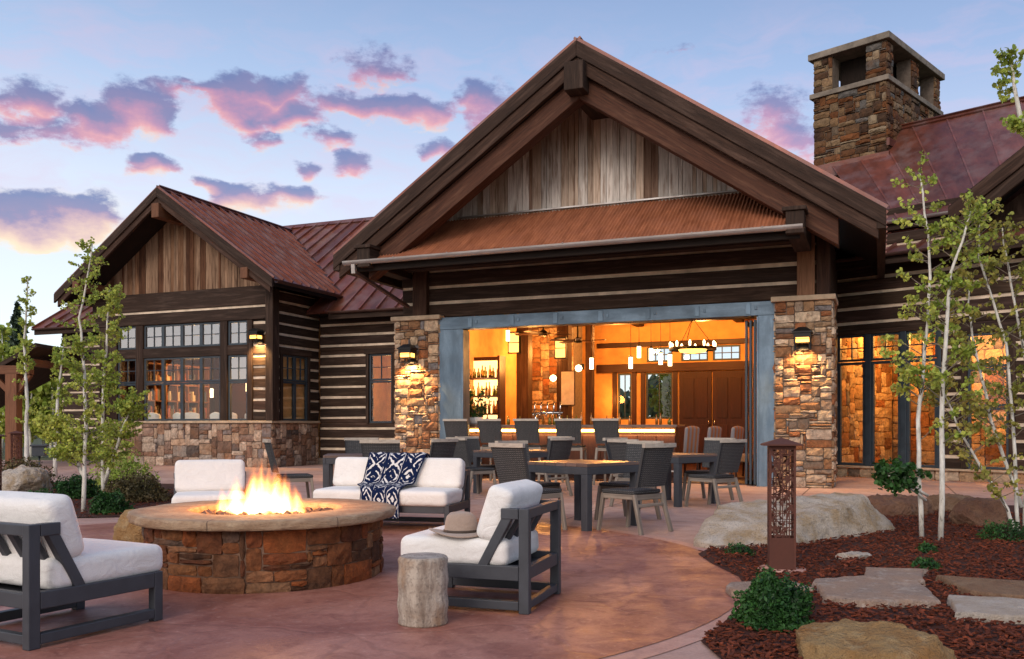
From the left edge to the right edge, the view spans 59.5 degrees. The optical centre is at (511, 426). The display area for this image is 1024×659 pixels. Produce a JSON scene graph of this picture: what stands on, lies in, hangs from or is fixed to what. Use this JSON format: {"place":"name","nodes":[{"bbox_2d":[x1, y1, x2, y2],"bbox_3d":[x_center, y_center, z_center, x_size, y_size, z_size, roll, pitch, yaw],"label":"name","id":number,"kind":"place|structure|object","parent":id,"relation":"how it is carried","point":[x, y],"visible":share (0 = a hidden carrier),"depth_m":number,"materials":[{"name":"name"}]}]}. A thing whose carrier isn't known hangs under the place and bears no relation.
{"place":"outdoors","nodes":[
{"label":"outdoors","id":0,"kind":"place"},
{"bbox_2d":[2,436,96,460],"bbox_3d":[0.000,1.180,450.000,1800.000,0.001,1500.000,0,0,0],"label":"ground","id":1,"kind":"structure","parent":0,"point":[37,440],"depth_m":36.94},
{"bbox_2d":[0,322,19,454],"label":"aspen","id":2,"kind":"object","parent":1,"relation":"on","point":[5,349],"visible":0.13,"depth_m":35.97,"materials":[{"name":"green plant"}]},
{"bbox_2d":[5,301,29,346],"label":"pine tree","id":3,"kind":"object","parent":1,"relation":"on","point":[14,318],"visible":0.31,"depth_m":49.79,"materials":[{"name":"green plant"}]},
{"bbox_2d":[0,374,62,457],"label":"aspen","id":4,"kind":"object","parent":1,"relation":"on","point":[43,392],"visible":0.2,"depth_m":32.79,"materials":[{"name":"green plant"}]},
{"bbox_2d":[31,31,1023,487],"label":"lodge","id":5,"kind":"structure","parent":1,"relation":"on","point":[623,209],"depth_m":19.79,"materials":[{"name":"wood"}]},
{"bbox_2d":[144,358,162,382],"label":"window","id":6,"kind":"structure","parent":5,"relation":"in","point":[146,370],"depth_m":26.67,"materials":[{"name":"glass"}]},
{"bbox_2d":[144,383,162,420],"bbox_3d":[-10.642,-0.723,26.673,0.712,1.115,0.080,0,0,22],"label":"window","id":7,"kind":"structure","parent":5,"relation":"in","point":[145,385],"depth_m":26.68,"materials":[{"name":"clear glass"}]},
{"bbox_2d":[132,360,209,418],"bbox_3d":[-11.299,-0.625,29.839,0.435,3.100,3.060,0,0,22],"label":"bookcase","id":8,"kind":"object","parent":5,"relation":"in","point":[192,397],"visible":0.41,"depth_m":29.78,"materials":[{"name":"wood"}]},
{"bbox_2d":[163,324,181,347],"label":"window","id":9,"kind":"structure","parent":5,"relation":"in","point":[169,325],"depth_m":26.39,"materials":[{"name":"metal"}]},
{"bbox_2d":[163,357,181,382],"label":"window","id":10,"kind":"structure","parent":5,"relation":"in","point":[175,358],"depth_m":26.39,"materials":[{"name":"grey glass"}]},
{"bbox_2d":[163,383,181,420],"bbox_3d":[-9.983,-0.723,26.402,0.713,1.115,0.080,0,0,22],"label":"window","id":11,"kind":"structure","parent":5,"relation":"in","point":[164,384],"depth_m":26.42,"materials":[{"name":"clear glass"}]},
{"bbox_2d":[228,320,246,344],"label":"window","id":12,"kind":"structure","parent":5,"relation":"in","point":[230,333],"depth_m":25.50,"materials":[{"name":"metal"}]},
{"bbox_2d":[228,355,246,380],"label":"window","id":13,"kind":"structure","parent":5,"relation":"in","point":[230,368],"depth_m":25.50,"materials":[{"name":"glass"}]},
{"bbox_2d":[228,381,247,420],"bbox_3d":[-7.771,-0.723,25.495,0.680,1.115,0.080,0,0,22],"label":"window","id":14,"kind":"structure","parent":5,"relation":"in","point":[232,382],"depth_m":25.57,"materials":[{"name":"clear glass"}]},
{"bbox_2d":[369,381,391,422],"bbox_3d":[-3.833,-0.720,26.344,0.780,1.240,0.080,0,0,22],"label":"window","id":15,"kind":"structure","parent":5,"relation":"in","point":[370,382],"depth_m":26.43,"materials":[{"name":"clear glass"}]},
{"bbox_2d":[397,344,417,363],"bbox_3d":[-2.298,-1.597,19.732,0.350,0.415,0.350,0,0,22],"label":"wall lantern","id":16,"kind":"object","parent":5,"relation":"attached to","point":[408,352],"depth_m":19.63,"materials":[{"name":"black metal"}]},
{"bbox_2d":[470,355,505,424],"bbox_3d":[-0.699,-0.330,22.789,1.000,2.900,0.400,0,0,22],"label":"bottle shelf","id":17,"kind":"object","parent":5,"relation":"on","point":[498,364],"visible":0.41,"depth_m":22.77,"materials":[{"name":"brown wood"}]},
{"bbox_2d":[508,331,520,353],"bbox_3d":[0.067,-2.252,24.129,0.340,0.585,0.140,0,0,22],"label":"column sconce","id":18,"kind":"object","parent":5,"relation":"attached to","point":[514,343],"depth_m":24.09,"materials":[{"name":"yellow"}]},
{"bbox_2d":[554,337,567,358],"bbox_3d":[1.345,-2.152,24.663,0.340,0.585,0.140,0,0,22],"label":"pendant light","id":19,"kind":"object","parent":5,"relation":"attached to","point":[560,350],"depth_m":24.63,"materials":[{"name":"glass"}]},
{"bbox_2d":[561,371,574,405],"bbox_3d":[1.538,-1.050,24.657,0.420,0.960,0.046,0,0,22],"label":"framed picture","id":20,"kind":"object","parent":5,"relation":"attached to","point":[567,388],"visible":0.86,"depth_m":24.64,"materials":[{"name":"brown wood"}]},
{"bbox_2d":[470,425,684,480],"bbox_3d":[1.178,0.547,19.577,5.050,1.165,0.820,0,0,22],"label":"bar counter","id":21,"kind":"object","parent":5,"relation":"on","point":[667,433],"visible":0.34,"depth_m":19.23,"materials":[{"name":"brown wood"}]},
{"bbox_2d":[470,388,491,424],"bbox_3d":[-0.888,-0.454,20.349,0.736,0.833,0.676,0,0,-41],"label":"potted plant","id":22,"kind":"object","parent":21,"relation":"on","point":[475,415],"visible":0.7,"depth_m":20.27,"materials":[{"name":"green plant"}]},
{"bbox_2d":[618,373,631,419],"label":"window","id":23,"kind":"structure","parent":5,"relation":"in","point":[619,374],"depth_m":27.91,"materials":[{"name":"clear glass"}]},
{"bbox_2d":[646,372,672,418],"bbox_3d":[4.529,-0.940,27.508,0.830,1.420,0.080,0,0,22],"label":"window","id":24,"kind":"structure","parent":5,"relation":"in","point":[671,373],"depth_m":27.49,"materials":[{"name":"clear glass"}]},
{"bbox_2d":[683,426,700,475],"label":"dining chair","id":25,"kind":"object","parent":5,"relation":"on","point":[691,438],"visible":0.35,"depth_m":20.27,"materials":[{"name":"fabric"}]},
{"bbox_2d":[669,320,715,353],"bbox_3d":[4.351,-2.550,21.582,1.140,1.600,1.120,0,0,0],"label":"chandelier","id":26,"kind":"object","parent":5,"relation":"hanging from","point":[690,348],"visible":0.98,"depth_m":21.32,"materials":[{"name":"glass"}]},
{"bbox_2d":[679,371,711,463],"bbox_3d":[5.514,-0.265,26.963,0.970,2.770,0.140,0,0,22],"label":"interior door","id":27,"kind":"structure","parent":5,"relation":"in","point":[695,388],"depth_m":26.95,"materials":[{"name":"brown wood"}]},
{"bbox_2d":[713,370,744,463],"bbox_3d":[6.439,-0.265,26.584,0.970,2.770,0.140,0,0,22],"label":"interior door","id":28,"kind":"structure","parent":5,"relation":"in","point":[728,386],"depth_m":26.58,"materials":[{"name":"brown wood"}]},
{"bbox_2d":[745,321,748,483],"bbox_3d":[4.702,-0.465,17.774,0.045,3.170,0.820,0,0,22],"label":"folding door","id":29,"kind":"structure","parent":5,"relation":"in","point":[746,322],"depth_m":17.40,"materials":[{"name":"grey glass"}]},
{"bbox_2d":[749,320,753,483],"bbox_3d":[4.755,-0.465,17.666,0.045,3.170,0.820,0,0,22],"label":"folding door","id":30,"kind":"structure","parent":5,"relation":"in","point":[751,324],"depth_m":17.29,"materials":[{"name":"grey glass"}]},
{"bbox_2d":[754,320,756,484],"bbox_3d":[4.810,-0.465,17.568,0.045,3.170,0.820,0,0,22],"label":"folding door","id":31,"kind":"structure","parent":5,"relation":"in","point":[755,321],"depth_m":17.19,"materials":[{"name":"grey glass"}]},
{"bbox_2d":[792,327,812,349],"bbox_3d":[5.381,-1.627,16.583,0.350,0.415,0.350,0,0,22],"label":"wall lantern","id":32,"kind":"object","parent":5,"relation":"attached to","point":[802,337],"depth_m":16.47,"materials":[{"name":"black metal"}]},
{"bbox_2d":[838,334,864,361],"bbox_3d":[7.733,-1.768,20.367,0.630,0.595,0.080,0,0,44],"label":"window","id":33,"kind":"structure","parent":5,"relation":"in","point":[840,338],"depth_m":20.35,"materials":[{"name":"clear glass"}]},
{"bbox_2d":[838,362,864,465],"bbox_3d":[7.733,-0.283,20.367,0.630,2.334,0.080,0,0,44],"label":"glass door","id":34,"kind":"structure","parent":5,"relation":"in","point":[840,365],"depth_m":20.52,"materials":[{"name":"glass"}]},
{"bbox_2d":[871,332,899,360],"bbox_3d":[8.282,-1.768,19.829,0.650,0.595,0.080,0,0,44],"label":"window","id":35,"kind":"structure","parent":5,"relation":"in","point":[873,347],"depth_m":19.89,"materials":[{"name":"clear glass"}]},
{"bbox_2d":[871,360,899,465],"bbox_3d":[8.282,-0.283,19.829,0.650,2.334,0.080,0,0,44],"label":"glass door","id":36,"kind":"structure","parent":5,"relation":"in","point":[873,363],"depth_m":19.99,"materials":[{"name":"glass"}]},
{"bbox_2d":[907,358,936,467],"bbox_3d":[8.837,-0.283,19.283,0.640,2.334,0.080,0,0,44],"label":"glass door","id":37,"kind":"structure","parent":5,"relation":"in","point":[933,359],"depth_m":19.44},
{"bbox_2d":[968,407,1008,469],"bbox_3d":[9.770,0.245,18.369,0.780,1.270,0.080,0,0,44],"label":"window","id":38,"kind":"structure","parent":5,"relation":"in","point":[1007,417],"depth_m":18.18,"materials":[{"name":"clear glass"}]},
{"bbox_2d":[620,375,667,417],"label":"wood","id":39,"kind":"object","parent":1,"relation":"on","point":[653,380],"visible":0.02,"depth_m":90.63,"materials":[{"name":"green plant"}]},
{"bbox_2d":[648,374,670,416],"bbox_3d":[6.079,-0.667,33.464,2.077,3.643,2.242,0,0,0],"label":"aspen","id":40,"kind":"object","parent":1,"relation":"on","point":[665,397],"visible":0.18,"depth_m":33.25,"materials":[{"name":"green plant"}]},
{"bbox_2d":[53,484,173,516],"bbox_3d":[-8.375,1.138,15.893,10.711,0.001,5.430,0,0,32],"label":"planting bed","id":41,"kind":"object","parent":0,"point":[168,486],"visible":0.12,"depth_m":13.05,"materials":[{"name":"brown soil"}]},
{"bbox_2d":[2,465,53,492],"bbox_3d":[-7.831,0.987,14.241,0.891,0.760,0.816,0,0,-4],"label":"boulder","id":42,"kind":"object","parent":41,"relation":"on","point":[22,478],"visible":0.47,"depth_m":13.99,"materials":[{"name":"stone"}]},
{"bbox_2d":[2,457,57,486],"bbox_3d":[-9.112,0.861,16.599,1.356,0.611,1.312,0,0,0],"label":"brown shrub","id":43,"kind":"object","parent":41,"relation":"on","point":[9,463],"visible":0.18,"depth_m":16.56,"materials":[{"name":"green plant"}]},
{"bbox_2d":[51,473,100,498],"bbox_3d":[-6.951,0.934,14.307,0.877,0.454,0.830,0,0,0],"label":"round shrub","id":44,"kind":"object","parent":41,"relation":"on","point":[71,488],"visible":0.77,"depth_m":14.13,"materials":[{"name":"green plant"}]},
{"bbox_2d":[33,236,121,511],"bbox_3d":[-5.903,-0.696,12.028,1.122,3.694,0.867,0,0,0],"label":"aspen tree","id":45,"kind":"object","parent":41,"relation":"on","point":[52,428],"visible":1,"depth_m":11.98,"materials":[{"name":"green plant"}]},
{"bbox_2d":[85,488,134,514],"bbox_3d":[-5.256,0.989,11.772,0.595,0.332,0.589,0,0,0],"label":"round shrub","id":46,"kind":"object","parent":41,"relation":"on","point":[106,503],"visible":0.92,"depth_m":11.63,"materials":[{"name":"green plant"}]},
{"bbox_2d":[78,282,150,491],"bbox_3d":[-6.010,-0.509,13.437,1.108,3.320,0.766,0,0,29],"label":"aspen tree","id":47,"kind":"object","parent":41,"relation":"on","point":[117,435],"visible":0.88,"depth_m":13.43,"materials":[{"name":"green plant"}]},
{"bbox_2d":[89,448,161,489],"bbox_3d":[-6.862,0.692,15.882,1.214,0.950,1.143,0,0,25],"label":"young shrub","id":48,"kind":"object","parent":41,"relation":"on","point":[124,463],"visible":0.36,"depth_m":15.77,"materials":[{"name":"green plant"}]},
{"bbox_2d":[92,472,173,502],"bbox_3d":[-5.753,0.925,13.710,1.157,0.462,1.134,0,0,0],"label":"brown shrub","id":49,"kind":"object","parent":41,"relation":"on","point":[140,489],"visible":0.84,"depth_m":13.52,"materials":[{"name":"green plant"}]},
{"bbox_2d":[0,516,741,658],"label":"patio","id":50,"kind":"structure","parent":0,"point":[621,592],"depth_m":5.38,"materials":[{"name":"concrete"}]},
{"bbox_2d":[0,491,162,650],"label":"lounge chair","id":51,"kind":"object","parent":50,"relation":"on","point":[52,559],"visible":1,"depth_m":4.79,"materials":[{"name":"fabric"}]},
{"bbox_2d":[113,509,143,542],"bbox_3d":[-3.418,1.001,8.337,0.532,0.468,0.458,0,0,15],"label":"boulder","id":52,"kind":"object","parent":50,"relation":"on","point":[125,530],"visible":0.26,"depth_m":8.14,"materials":[{"name":"stone"}]},
{"bbox_2d":[171,459,245,502],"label":"lounge chair","id":53,"kind":"object","parent":50,"relation":"on","point":[210,480],"visible":0.64,"depth_m":9.61,"materials":[{"name":"fabric"}]},
{"bbox_2d":[126,498,396,593],"bbox_3d":[-1.917,0.891,6.991,2.005,0.525,2.012,0,0,0],"label":"fire pit","id":54,"kind":"object","parent":50,"relation":"on","point":[340,543],"visible":0.95,"depth_m":6.21,"materials":[{"name":"orange stone"}]},
{"bbox_2d":[202,505,332,514],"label":"lava rocks","id":55,"kind":"object","parent":54,"relation":"in","point":[276,509],"visible":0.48,"depth_m":7.09,"materials":[{"name":"stone"}]},
{"bbox_2d":[313,457,469,524],"bbox_3d":[-1.365,0.750,10.200,1.600,0.784,0.882,0,0,13],"label":"sofa","id":56,"kind":"object","parent":50,"relation":"on","point":[440,486],"visible":0.63,"depth_m":10.16,"materials":[{"name":"fabric"}]},
{"bbox_2d":[357,452,429,518],"bbox_3d":[-1.378,0.649,10.166,0.712,0.705,0.925,0,0,13],"label":"throw blanket","id":57,"kind":"object","parent":56,"relation":"on","point":[388,477],"visible":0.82,"depth_m":10.21,"materials":[{"name":"blue fabric"}]},
{"bbox_2d":[397,552,448,627],"bbox_3d":[-0.520,0.947,5.216,0.300,0.391,0.303,0,0,-23],"label":"log stump","id":58,"kind":"object","parent":50,"relation":"on","point":[422,583],"visible":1,"depth_m":5.09,"materials":[{"name":"grey wood"}]},
{"bbox_2d":[401,479,560,614],"bbox_3d":[-0.199,0.751,5.916,0.881,0.782,0.750,0,0,18],"label":"lounge chair","id":59,"kind":"object","parent":50,"relation":"on","point":[501,550],"visible":0.91,"depth_m":5.57,"materials":[{"name":"fabric"}]},
{"bbox_2d":[429,511,477,537],"bbox_3d":[-0.325,0.620,5.735,0.416,0.146,0.372,0,0,-10],"label":"felt hat","id":60,"kind":"object","parent":59,"relation":"on","point":[461,524],"visible":0.9,"depth_m":5.66,"materials":[{"name":"beige fabric"}]},
{"bbox_2d":[488,443,566,529],"bbox_3d":[0.164,0.667,9.850,0.711,0.974,0.571,0,0,-42],"label":"dining chair","id":61,"kind":"object","parent":50,"relation":"on","point":[510,462],"visible":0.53,"depth_m":9.67,"materials":[{"name":"wicker"}]},
{"bbox_2d":[527,459,639,530],"bbox_3d":[0.820,0.779,10.400,0.950,0.742,0.950,0,0,-45],"label":"dining table","id":62,"kind":"object","parent":50,"relation":"on","point":[583,471],"visible":0.84,"depth_m":10.08,"materials":[{"name":"grey wood"}]},
{"bbox_2d":[79,515,739,658],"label":"patio border","id":63,"kind":"object","parent":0,"point":[678,641],"visible":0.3,"depth_m":4.84,"materials":[{"name":"concrete"}]},
{"bbox_2d":[0,0,1023,397],"label":"sky","id":64,"kind":"structure","parent":0,"point":[280,112],"materials":[{"name":"blue"}]},
{"bbox_2d":[2,460,1023,658],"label":"walkway","id":65,"kind":"structure","parent":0,"point":[687,522],"depth_m":15.12,"materials":[{"name":"pink concrete"}]},
{"bbox_2d":[8,431,22,468],"bbox_3d":[-11.400,0.625,20.600,0.380,1.050,0.380,0,0,-20],"label":"bollard light","id":66,"kind":"object","parent":65,"relation":"on","point":[16,443],"visible":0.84,"depth_m":20.53,"materials":[{"name":"metal"}]},
{"bbox_2d":[12,276,72,477],"bbox_3d":[-10.409,-1.094,19.944,1.238,4.492,0.722,0,0,-24],"label":"aspen tree","id":67,"kind":"object","parent":65,"relation":"on","point":[24,343],"visible":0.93,"depth_m":19.81,"materials":[{"name":"green plant"}]},
{"bbox_2d":[0,343,93,466],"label":"porch","id":68,"kind":"object","parent":65,"relation":"on","point":[39,374],"visible":0.63,"depth_m":24.99,"materials":[{"name":"brown wood"}]},
{"bbox_2d":[262,439,313,497],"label":"dining chair","id":69,"kind":"object","parent":65,"relation":"on","point":[306,478],"visible":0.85,"depth_m":12.63,"materials":[{"name":"wicker"}]},
{"bbox_2d":[323,453,362,487],"bbox_3d":[-2.250,0.779,13.100,0.950,0.742,0.950,0,0,-8],"label":"frame","id":70,"kind":"object","parent":65,"relation":"on","point":[329,459],"visible":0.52,"depth_m":12.59,"materials":[{"name":"metal"}]},
{"bbox_2d":[344,438,378,452],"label":"dining chair","id":71,"kind":"object","parent":65,"relation":"on","point":[352,445],"visible":0.18,"depth_m":14.28,"materials":[{"name":"wicker"}]},
{"bbox_2d":[360,440,399,456],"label":"dining chair","id":72,"kind":"object","parent":65,"relation":"on","point":[376,446],"visible":0.21,"depth_m":11.99,"materials":[{"name":"wicker"}]},
{"bbox_2d":[429,439,457,457],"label":"dining chair","id":73,"kind":"object","parent":65,"relation":"on","point":[442,448],"visible":0.3,"depth_m":12.92,"materials":[{"name":"wicker"}]},
{"bbox_2d":[443,419,467,436],"bbox_3d":[-1.081,0.499,18.948,0.572,1.307,0.718,0,0,20],"label":"bar stool","id":74,"kind":"object","parent":65,"relation":"on","point":[455,427],"visible":0.4,"depth_m":18.66,"materials":[{"name":"wicker"}]},
{"bbox_2d":[446,437,496,493],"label":"dining chair","id":75,"kind":"object","parent":65,"relation":"on","point":[461,451],"visible":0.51,"depth_m":14.62,"materials":[{"name":"wicker"}]},
{"bbox_2d":[455,436,495,491],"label":"dining chair","id":76,"kind":"object","parent":65,"relation":"on","point":[473,442],"visible":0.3,"depth_m":16.27,"materials":[{"name":"wicker"}]},
{"bbox_2d":[476,419,501,479],"bbox_3d":[-0.355,0.499,18.651,0.572,1.307,0.718,0,0,24],"label":"bar stool","id":77,"kind":"object","parent":65,"relation":"on","point":[490,430],"visible":0.56,"depth_m":18.40,"materials":[{"name":"wicker"}]},
{"bbox_2d":[473,450,550,492],"bbox_3d":[0.000,0.779,15.400,0.950,0.742,0.950,0,0,-44],"label":"dining table","id":78,"kind":"object","parent":65,"relation":"on","point":[477,454],"visible":0.44,"depth_m":15.31,"materials":[{"name":"wood"}]},
{"bbox_2d":[495,440,560,499],"bbox_3d":[0.207,0.667,11.074,0.571,0.974,0.711,0,0,-45],"label":"dining chair","id":79,"kind":"object","parent":65,"relation":"on","point":[544,484],"visible":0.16,"depth_m":11.11,"materials":[{"name":"wicker"}]},
{"bbox_2d":[513,419,546,480],"bbox_3d":[0.403,0.499,18.340,0.572,1.307,0.718,0,0,24],"label":"bar stool","id":80,"kind":"object","parent":65,"relation":"on","point":[527,429],"visible":0.57,"depth_m":18.08,"materials":[{"name":"wicker"}]},
{"bbox_2d":[536,437,574,495],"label":"dining chair","id":81,"kind":"object","parent":65,"relation":"on","point":[560,448],"visible":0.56,"depth_m":14.57,"materials":[{"name":"wicker"}]},
{"bbox_2d":[554,419,586,481],"bbox_3d":[1.190,0.499,18.017,0.572,1.307,0.718,0,0,16],"label":"bar stool","id":82,"kind":"object","parent":65,"relation":"on","point":[568,427],"visible":0.61,"depth_m":17.76,"materials":[{"name":"wicker"}]},
{"bbox_2d":[592,418,618,484],"bbox_3d":[1.953,0.499,17.704,0.572,1.307,0.718,0,0,27],"label":"bar stool","id":83,"kind":"object","parent":65,"relation":"on","point":[606,427],"visible":0.54,"depth_m":17.48,"materials":[{"name":"wicker"}]},
{"bbox_2d":[594,440,663,519],"bbox_3d":[1.454,0.667,11.072,0.711,0.974,0.571,0,0,-44],"label":"dining chair","id":84,"kind":"object","parent":65,"relation":"on","point":[633,450],"visible":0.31,"depth_m":11.18,"materials":[{"name":"wicker"}]},
{"bbox_2d":[596,443,675,534],"bbox_3d":[1.372,0.667,9.806,0.571,0.974,0.711,0,0,-44],"label":"dining chair","id":85,"kind":"object","parent":65,"relation":"on","point":[654,463],"visible":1,"depth_m":9.63,"materials":[{"name":"wicker"}]},
{"bbox_2d":[607,439,666,508],"bbox_3d":[1.784,0.667,12.829,0.711,0.974,0.571,0,0,-42],"label":"dining chair","id":86,"kind":"object","parent":65,"relation":"on","point":[618,449],"visible":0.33,"depth_m":12.73,"materials":[{"name":"wicker"}]},
{"bbox_2d":[665,453,717,506],"bbox_3d":[2.400,0.779,13.400,0.950,0.742,0.950,0,0,-42],"label":"dining table","id":87,"kind":"object","parent":65,"relation":"on","point":[678,459],"visible":0.5,"depth_m":13.00,"materials":[{"name":"grey wood"}]},
{"bbox_2d":[682,438,735,499],"bbox_3d":[3.074,0.667,13.992,0.711,0.974,0.571,0,0,-44],"label":"dining chair","id":88,"kind":"object","parent":65,"relation":"on","point":[711,445],"visible":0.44,"depth_m":14.21,"materials":[{"name":"wicker"}]},
{"bbox_2d":[684,439,746,508],"bbox_3d":[2.907,0.667,12.741,0.571,0.974,0.711,0,0,-38],"label":"dining chair","id":89,"kind":"object","parent":65,"relation":"on","point":[730,452],"visible":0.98,"depth_m":12.56,"materials":[{"name":"wicker"}]},
{"bbox_2d":[698,505,1023,658],"bbox_3d":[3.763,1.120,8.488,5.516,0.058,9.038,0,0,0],"label":"bark mulch","id":90,"kind":"object","parent":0,"point":[989,645],"visible":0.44,"depth_m":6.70,"materials":[{"name":"brown wood"}]},
{"bbox_2d":[722,542,755,555],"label":"ground plant","id":91,"kind":"object","parent":90,"relation":"on","point":[739,548],"visible":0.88,"depth_m":7.91,"materials":[{"name":"green plant"}]},
{"bbox_2d":[725,581,813,596],"bbox_3d":[1.731,1.106,6.101,0.576,0.060,0.396,0,0,-11],"label":"flagstone","id":92,"kind":"object","parent":90,"relation":"on","point":[731,587],"visible":0.23,"depth_m":6.06,"materials":[{"name":"stone"}]},
{"bbox_2d":[727,565,814,632],"bbox_3d":[1.491,0.969,5.121,0.490,0.368,0.484,0,0,0],"label":"round shrub","id":93,"kind":"object","parent":90,"relation":"on","point":[769,600],"visible":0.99,"depth_m":5.02,"materials":[{"name":"green plant"}]},
{"bbox_2d":[757,437,805,573],"bbox_3d":[2.135,0.613,7.100,0.380,1.050,0.380,0,0,11],"label":"bollard light","id":94,"kind":"object","parent":90,"relation":"on","point":[781,552],"visible":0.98,"depth_m":7.01,"materials":[{"name":"metal"}]},
{"bbox_2d":[693,492,895,547],"bbox_3d":[2.908,1.155,9.397,2.933,0.816,1.189,0,0,-38],"label":"boulder","id":95,"kind":"object","parent":90,"relation":"on","point":[828,516],"visible":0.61,"depth_m":9.06,"materials":[{"name":"stone"}]},
{"bbox_2d":[795,618,956,658],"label":"boulder","id":96,"kind":"object","parent":90,"relation":"on","point":[844,638],"visible":0.99,"depth_m":4.25,"materials":[{"name":"stone"}]},
{"bbox_2d":[811,567,940,608],"bbox_3d":[2.534,1.106,6.295,0.802,0.060,1.520,0,0,22],"label":"flagstone","id":97,"kind":"object","parent":90,"relation":"on","point":[875,586],"visible":0.99,"depth_m":5.97,"materials":[{"name":"grey stone"}]},
{"bbox_2d":[868,494,933,516],"bbox_3d":[4.932,1.108,11.597,1.000,0.467,0.669,0,0,-17],"label":"boulder","id":98,"kind":"object","parent":90,"relation":"on","point":[893,505],"visible":0.51,"depth_m":11.35,"materials":[{"name":"red stone"}]},
{"bbox_2d":[878,150,965,538],"bbox_3d":[4.220,-0.814,9.110,0.850,3.909,0.773,0,0,0],"label":"aspen tree","id":99,"kind":"object","parent":90,"relation":"on","point":[911,370],"visible":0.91,"depth_m":9.09,"materials":[{"name":"green plant"}]},
{"bbox_2d":[909,557,941,570],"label":"ground plant","id":100,"kind":"object","parent":90,"relation":"on","point":[926,563],"visible":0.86,"depth_m":7.11,"materials":[{"name":"green plant"}]},
{"bbox_2d":[902,188,997,539],"bbox_3d":[4.398,-0.596,8.938,0.884,3.475,0.672,0,0,0],"label":"aspen tree","id":101,"kind":"object","parent":90,"relation":"on","point":[977,212],"visible":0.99,"depth_m":8.93,"materials":[{"name":"green plant"}]},
{"bbox_2d":[926,493,973,511],"bbox_3d":[5.964,1.137,12.126,0.900,0.450,0.543,0,0,11],"label":"boulder","id":102,"kind":"object","parent":90,"relation":"on","point":[952,501],"visible":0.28,"depth_m":11.99,"materials":[{"name":"stone"}]},
{"bbox_2d":[922,193,1023,529],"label":"young tree","id":103,"kind":"object","parent":90,"relation":"on","point":[980,413],"visible":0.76,"depth_m":9.29,"materials":[{"name":"green plant"}]},
{"bbox_2d":[949,497,1007,526],"bbox_3d":[5.391,1.112,10.305,0.659,0.590,0.445,0,0,-6],"label":"boulder","id":104,"kind":"object","parent":90,"relation":"on","point":[977,511],"visible":0.56,"depth_m":10.18,"materials":[{"name":"red stone"}]},
{"bbox_2d":[935,575,1023,598],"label":"flagstone","id":105,"kind":"object","parent":90,"relation":"on","point":[985,587],"visible":0.94,"depth_m":6.09,"materials":[{"name":"stone"}]},
{"bbox_2d":[947,595,1023,623],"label":"flagstone","id":106,"kind":"object","parent":90,"relation":"on","point":[1004,609],"visible":0.96,"depth_m":5.34,"materials":[{"name":"grey stone"}]},
{"bbox_2d":[975,519,1023,542],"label":"ground plant","id":107,"kind":"object","parent":90,"relation":"on","point":[999,531],"visible":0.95,"depth_m":8.92,"materials":[{"name":"green plant"}]},
{"bbox_2d":[990,44,1023,137],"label":"young tree","id":108,"kind":"object","parent":90,"relation":"on","point":[1015,123],"visible":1,"depth_m":9.99,"materials":[{"name":"green plant"}]},
{"bbox_2d":[870,455,932,500],"bbox_3d":[3.857,0.527,8.938,0.459,0.471,0.748,0,0,43],"label":"shrub","id":109,"kind":"object","parent":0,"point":[894,477],"visible":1,"depth_m":8.90,"materials":[{"name":"green plant"}]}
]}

